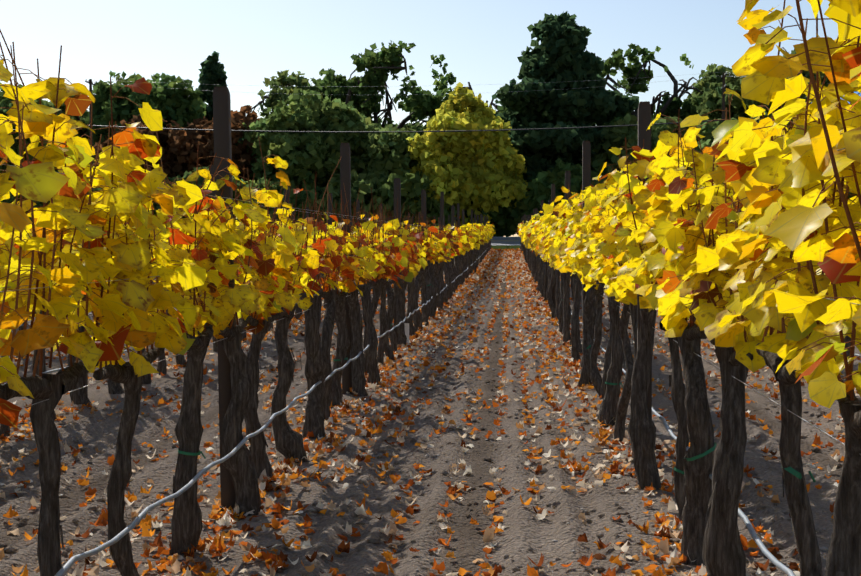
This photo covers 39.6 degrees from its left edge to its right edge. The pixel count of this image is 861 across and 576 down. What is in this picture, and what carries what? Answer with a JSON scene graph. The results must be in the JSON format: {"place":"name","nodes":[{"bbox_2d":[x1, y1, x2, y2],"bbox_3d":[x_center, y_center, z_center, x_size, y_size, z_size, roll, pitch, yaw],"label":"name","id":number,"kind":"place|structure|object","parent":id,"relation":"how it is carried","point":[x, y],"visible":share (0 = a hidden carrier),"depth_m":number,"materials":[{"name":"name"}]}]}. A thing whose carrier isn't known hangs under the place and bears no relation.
{"place":"outdoors","nodes":[
{"label":"outdoors","id":0,"kind":"place"},
{"bbox_2d":[13,120,792,132],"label":"utility cables","id":1,"kind":"object","parent":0,"point":[404,131],"visible":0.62,"depth_m":101.25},
{"bbox_2d":[0,0,837,236],"label":"sky","id":2,"kind":"structure","parent":0,"point":[481,42],"materials":[{"name":"blue"}]},
{"bbox_2d":[0,245,860,575],"bbox_3d":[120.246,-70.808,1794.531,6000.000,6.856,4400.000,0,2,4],"label":"ground","id":3,"kind":"structure","parent":0,"point":[520,535],"depth_m":7.83,"materials":[{"name":"soil"}]},
{"bbox_2d":[62,86,740,510],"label":"wooden posts","id":4,"kind":"object","parent":3,"relation":"on","point":[222,126],"visible":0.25,"depth_m":7.49,"materials":[{"name":"brown wood"}]},
{"bbox_2d":[0,148,860,454],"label":"trellis wires","id":5,"kind":"object","parent":4,"relation":"attached to","point":[346,296],"visible":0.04,"depth_m":4.31,"materials":[{"name":"grey metal"}]},
{"bbox_2d":[85,72,726,191],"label":"utility poles","id":6,"kind":"object","parent":3,"relation":"on","point":[722,89],"visible":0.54,"depth_m":101.91,"materials":[{"name":"brown wood"}]},
{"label":"insulators","id":7,"kind":"object","parent":6,"relation":"on","visible":0},
{"bbox_2d":[1,72,830,94],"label":"power lines","id":8,"kind":"object","parent":7,"relation":"on","point":[423,94],"visible":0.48,"depth_m":100.58,"materials":[{"name":"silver metal"}]},
{"bbox_2d":[404,323,408,344],"bbox_3d":[-0.359,0.670,17.198,0.099,0.320,0.099,0,2,-8],"label":"grow carton","id":9,"kind":"object","parent":3,"relation":"on","point":[407,330],"visible":0.4,"depth_m":17.15,"materials":[{"name":"white cardboard"}]},
{"bbox_2d":[3,315,835,570],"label":"pebbles","id":10,"kind":"object","parent":3,"relation":"on","point":[823,548],"visible":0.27,"depth_m":8.62,"materials":[{"name":"grey stone"}]},
{"bbox_2d":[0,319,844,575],"bbox_3d":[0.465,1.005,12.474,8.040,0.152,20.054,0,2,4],"label":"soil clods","id":11,"kind":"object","parent":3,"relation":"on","point":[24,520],"visible":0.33,"depth_m":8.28,"materials":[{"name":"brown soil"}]},
{"bbox_2d":[0,11,857,236],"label":"tree","id":12,"kind":"object","parent":3,"relation":"on","point":[503,181],"depth_m":110.33,"materials":[{"name":"green plant"}]},
{"bbox_2d":[0,0,860,575],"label":"vine","id":13,"kind":"object","parent":3,"relation":"on","point":[752,164],"depth_m":4.68,"materials":[{"name":"yellow plant"}]},
{"bbox_2d":[0,0,860,399],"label":"vine leaves","id":14,"kind":"object","parent":13,"relation":"attached to","point":[840,190],"visible":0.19,"depth_m":4.11,"materials":[{"name":"yellow plant"}]},
{"bbox_2d":[2,250,860,575],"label":"drip hoses","id":15,"kind":"object","parent":13,"relation":"attached to","point":[262,428],"visible":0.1,"depth_m":5.21,"materials":[{"name":"grey plastic"}]},
{"bbox_2d":[178,284,815,481],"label":"plant ties","id":16,"kind":"object","parent":13,"relation":"attached to","point":[794,472],"visible":0.48,"depth_m":5.58,"materials":[{"name":"plastic"}]},
{"bbox_2d":[0,248,860,575],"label":"fallen leaves","id":17,"kind":"object","parent":3,"relation":"on","point":[226,518],"visible":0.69,"depth_m":8.28,"materials":[{"name":"orange plant"}]},
{"bbox_2d":[491,237,520,244],"bbox_3d":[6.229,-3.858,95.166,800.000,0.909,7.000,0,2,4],"label":"road","id":18,"kind":"structure","parent":0,"point":[505,240],"depth_m":94.78,"materials":[{"name":"grey asphalt"}]}
]}

